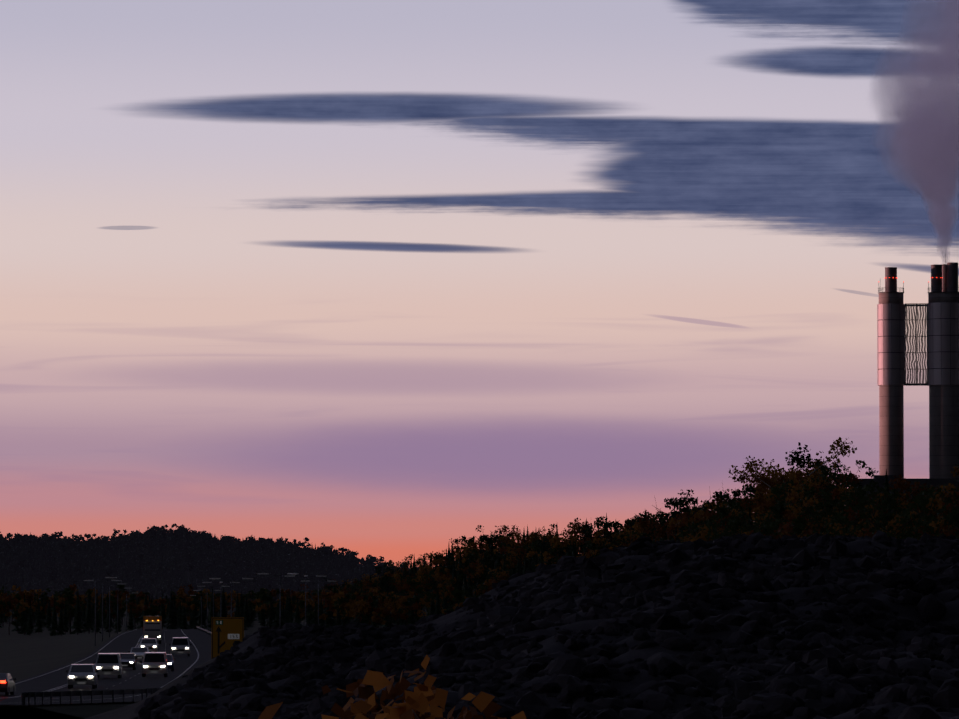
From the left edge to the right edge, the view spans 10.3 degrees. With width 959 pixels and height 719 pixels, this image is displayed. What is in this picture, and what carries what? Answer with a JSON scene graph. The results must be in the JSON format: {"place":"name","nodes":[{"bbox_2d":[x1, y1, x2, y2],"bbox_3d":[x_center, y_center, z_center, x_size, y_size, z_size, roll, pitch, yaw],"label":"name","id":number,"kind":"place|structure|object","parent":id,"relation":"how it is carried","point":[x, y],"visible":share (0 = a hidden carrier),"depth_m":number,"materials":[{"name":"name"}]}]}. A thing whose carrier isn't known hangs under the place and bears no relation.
{"place":"outdoors","nodes":[
{"label":"outdoors","id":0,"kind":"place"},
{"bbox_2d":[0,629,210,704],"bbox_3d":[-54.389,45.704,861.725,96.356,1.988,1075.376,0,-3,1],"label":"road asphalt","id":1,"kind":"structure","parent":0,"point":[125,642],"depth_m":431.60,"materials":[{"name":"grey asphalt"}]},
{"bbox_2d":[0,673,15,694],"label":"car","id":2,"kind":"object","parent":1,"relation":"on","point":[7,684],"visible":1,"depth_m":349.30,"materials":[{"name":"grey paint"}]},
{"bbox_2d":[66,664,97,688],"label":"car","id":3,"kind":"object","parent":1,"relation":"on","point":[82,674],"visible":1,"depth_m":374.93,"materials":[{"name":"grey paint"}]},
{"bbox_2d":[6,629,198,701],"bbox_3d":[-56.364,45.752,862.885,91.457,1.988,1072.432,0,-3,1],"label":"road markings","id":4,"kind":"object","parent":1,"relation":"on","point":[125,680],"visible":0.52,"depth_m":467.38,"materials":[{"name":"paint"}]},
{"bbox_2d":[93,653,122,677],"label":"car","id":5,"kind":"object","parent":1,"relation":"on","point":[108,663],"visible":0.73,"depth_m":421.83,"materials":[{"name":"white paint"}]},
{"bbox_2d":[21,626,210,704],"bbox_3d":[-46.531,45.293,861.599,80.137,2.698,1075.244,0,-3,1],"label":"guard rail","id":6,"kind":"object","parent":1,"relation":"on","point":[91,693],"visible":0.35,"depth_m":328.59,"materials":[{"name":"metal"}]},
{"bbox_2d":[120,653,136,669],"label":"hatchback car","id":7,"kind":"object","parent":1,"relation":"on","point":[128,660],"visible":0.65,"depth_m":467.37,"materials":[{"name":"black paint"}]},
{"bbox_2d":[128,647,150,659],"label":"sedan car","id":8,"kind":"object","parent":1,"relation":"on","point":[138,652],"visible":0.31,"depth_m":517.51,"materials":[{"name":"grey paint"}]},
{"bbox_2d":[138,638,158,651],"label":"car","id":9,"kind":"object","parent":1,"relation":"on","point":[151,644],"visible":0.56,"depth_m":582.43,"materials":[{"name":"white paint"}]},
{"bbox_2d":[143,616,161,643],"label":"truck","id":10,"kind":"object","parent":1,"relation":"on","point":[152,626],"visible":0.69,"depth_m":714.51,"materials":[{"name":"grey paint"}]},
{"bbox_2d":[140,652,168,676],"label":"car","id":11,"kind":"object","parent":1,"relation":"on","point":[154,662],"visible":1,"depth_m":428.81,"materials":[{"name":"white paint"}]},
{"bbox_2d":[166,654,175,670],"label":"hatchback car","id":12,"kind":"object","parent":1,"relation":"on","point":[170,659],"visible":0.4,"depth_m":459.67,"materials":[{"name":"blue paint"}]},
{"bbox_2d":[169,637,191,655],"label":"car","id":13,"kind":"object","parent":1,"relation":"on","point":[180,645],"visible":0.94,"depth_m":561.92,"materials":[{"name":"white paint"}]},
{"bbox_2d":[0,630,249,718],"bbox_3d":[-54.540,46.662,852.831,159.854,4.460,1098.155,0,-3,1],"label":"ground","id":14,"kind":"structure","parent":0,"point":[24,659],"depth_m":627.30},
{"bbox_2d":[84,580,121,640],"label":"street lamp","id":15,"kind":"object","parent":14,"relation":"on","point":[102,601],"visible":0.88,"depth_m":788.27,"materials":[{"name":"metal"}]},
{"bbox_2d":[95,577,116,645],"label":"street lamp","id":16,"kind":"object","parent":14,"relation":"on","point":[95,606],"visible":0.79,"depth_m":698.24,"materials":[{"name":"metal"}]},
{"bbox_2d":[109,583,123,636],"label":"street lamp","id":17,"kind":"object","parent":14,"relation":"on","point":[109,606],"visible":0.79,"depth_m":898.35,"materials":[{"name":"metal"}]},
{"bbox_2d":[117,588,131,633],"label":"street lamp","id":18,"kind":"object","parent":14,"relation":"on","point":[117,610],"visible":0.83,"depth_m":1048.41,"materials":[{"name":"metal"}]},
{"bbox_2d":[126,592,133,630],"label":"street lamp","id":19,"kind":"object","parent":14,"relation":"on","point":[126,611],"visible":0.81,"depth_m":1248.49,"materials":[{"name":"metal"}]},
{"bbox_2d":[190,595,201,627],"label":"street lamp","id":20,"kind":"object","parent":14,"relation":"on","point":[201,609],"visible":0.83,"depth_m":1379.55,"materials":[{"name":"metal"}]},
{"bbox_2d":[193,590,220,629],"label":"street lamp","id":21,"kind":"object","parent":14,"relation":"on","point":[207,604],"visible":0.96,"depth_m":1139.51,"materials":[{"name":"metal"}]},
{"bbox_2d":[197,586,229,616],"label":"street lamp","id":22,"kind":"object","parent":14,"relation":"on","point":[213,595],"visible":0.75,"depth_m":979.52,"materials":[{"name":"metal"}]},
{"bbox_2d":[202,582,239,616],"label":"street lamp","id":23,"kind":"object","parent":14,"relation":"on","point":[220,584],"visible":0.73,"depth_m":849.41,"materials":[{"name":"metal"}]},
{"bbox_2d":[209,578,252,616],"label":"street lamp","id":24,"kind":"object","parent":14,"relation":"on","point":[231,589],"visible":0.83,"depth_m":729.43,"materials":[{"name":"metal"}]},
{"bbox_2d":[257,573,297,624],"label":"street lamp","id":25,"kind":"object","parent":14,"relation":"on","point":[280,589],"visible":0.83,"depth_m":699.65,"materials":[{"name":"metal"}]},
{"bbox_2d":[285,575,326,625],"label":"street lamp","id":26,"kind":"object","parent":14,"relation":"on","point":[305,576],"visible":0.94,"depth_m":760.06,"materials":[{"name":"metal"}]},
{"bbox_2d":[306,580,335,624],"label":"street lamp","id":27,"kind":"object","parent":14,"relation":"on","point":[318,595],"visible":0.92,"depth_m":900.52,"materials":[{"name":"metal"}]},
{"bbox_2d":[0,556,326,609],"bbox_3d":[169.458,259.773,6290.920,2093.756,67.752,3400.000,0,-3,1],"label":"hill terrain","id":28,"kind":"structure","parent":0,"point":[188,576],"depth_m":5498.54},
{"bbox_2d":[0,523,418,606],"bbox_3d":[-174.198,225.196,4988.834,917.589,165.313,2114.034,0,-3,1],"label":"hill spruce forest","id":29,"kind":"object","parent":28,"relation":"on","point":[150,557],"visible":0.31,"depth_m":5463.78,"materials":[{"name":"green plant"}]},
{"bbox_2d":[0,610,414,718],"bbox_3d":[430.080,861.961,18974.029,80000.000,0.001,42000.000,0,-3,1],"label":"ground sheet","id":30,"kind":"object","parent":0,"point":[19,712],"depth_m":1451.37,"materials":[{"name":"soil"}]},
{"bbox_2d":[211,617,243,658],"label":"direction sign","id":31,"kind":"object","parent":30,"relation":"on","point":[226,632],"visible":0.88,"depth_m":498.49,"materials":[{"name":"yellow metal"}]},
{"bbox_2d":[0,579,496,635],"bbox_3d":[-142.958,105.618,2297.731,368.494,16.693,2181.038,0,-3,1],"label":"valley woods","id":32,"kind":"object","parent":30,"relation":"on","point":[28,609],"visible":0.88,"depth_m":1613.18,"materials":[{"name":"green plant"}]},
{"bbox_2d":[422,587,475,618],"bbox_3d":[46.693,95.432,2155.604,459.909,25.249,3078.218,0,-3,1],"label":"shrub","id":33,"kind":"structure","parent":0,"point":[473,591],"depth_m":2409.42,"materials":[{"name":"brown plant"}]},
{"bbox_2d":[265,437,958,619],"bbox_3d":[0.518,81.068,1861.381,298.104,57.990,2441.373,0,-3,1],"label":"hill forest","id":34,"kind":"object","parent":33,"relation":"on","point":[812,501],"visible":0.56,"depth_m":1157.65,"materials":[{"name":"green plant"}]},
{"bbox_2d":[857,475,958,501],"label":"plant building","id":35,"kind":"structure","parent":33,"relation":"on","point":[880,479],"depth_m":1287.39,"materials":[{"name":"grey concrete"}]},
{"bbox_2d":[877,267,904,478],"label":"stack","id":36,"kind":"object","parent":35,"relation":"on","point":[891,345],"visible":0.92,"depth_m":1295.04,"materials":[{"name":"concrete"}]},
{"bbox_2d":[927,262,958,478],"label":"stack","id":37,"kind":"object","parent":35,"relation":"on","point":[943,339],"visible":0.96,"depth_m":1293.92,"materials":[{"name":"concrete"}]},
{"bbox_2d":[878,253,945,291],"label":"warning lights","id":38,"kind":"object","parent":37,"relation":"on","point":[932,277],"visible":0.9,"depth_m":1297.46,"materials":[{"name":"black"}]},
{"bbox_2d":[904,303,927,385],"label":"lattice framework","id":39,"kind":"object","parent":37,"relation":"attached to","point":[916,336],"visible":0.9,"depth_m":1296.92,"materials":[{"name":"grey metal"}]},
{"bbox_2d":[0,0,958,567],"label":"sky","id":40,"kind":"structure","parent":0,"point":[394,280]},
{"bbox_2d":[86,538,958,718],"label":"rocks","id":41,"kind":"object","parent":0,"point":[795,594],"visible":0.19,"depth_m":155.82,"materials":[{"name":"stone"}]},
{"bbox_2d":[258,655,525,718],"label":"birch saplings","id":42,"kind":"object","parent":41,"relation":"on","point":[417,701],"visible":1,"depth_m":26.54,"materials":[{"name":"orange plant"}]},
{"bbox_2d":[132,558,958,718],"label":"boulders","id":43,"kind":"object","parent":41,"relation":"on","point":[830,664],"visible":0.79,"depth_m":137.37,"materials":[{"name":"stone"}]},
{"bbox_2d":[163,563,958,718],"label":"rock rubble","id":44,"kind":"object","parent":41,"relation":"on","point":[578,712],"visible":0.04,"depth_m":138.35,"materials":[{"name":"stone"}]},
{"bbox_2d":[175,530,958,688],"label":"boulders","id":45,"kind":"object","parent":41,"relation":"on","point":[933,555],"visible":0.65,"depth_m":201.18,"materials":[{"name":"stone"}]}
]}

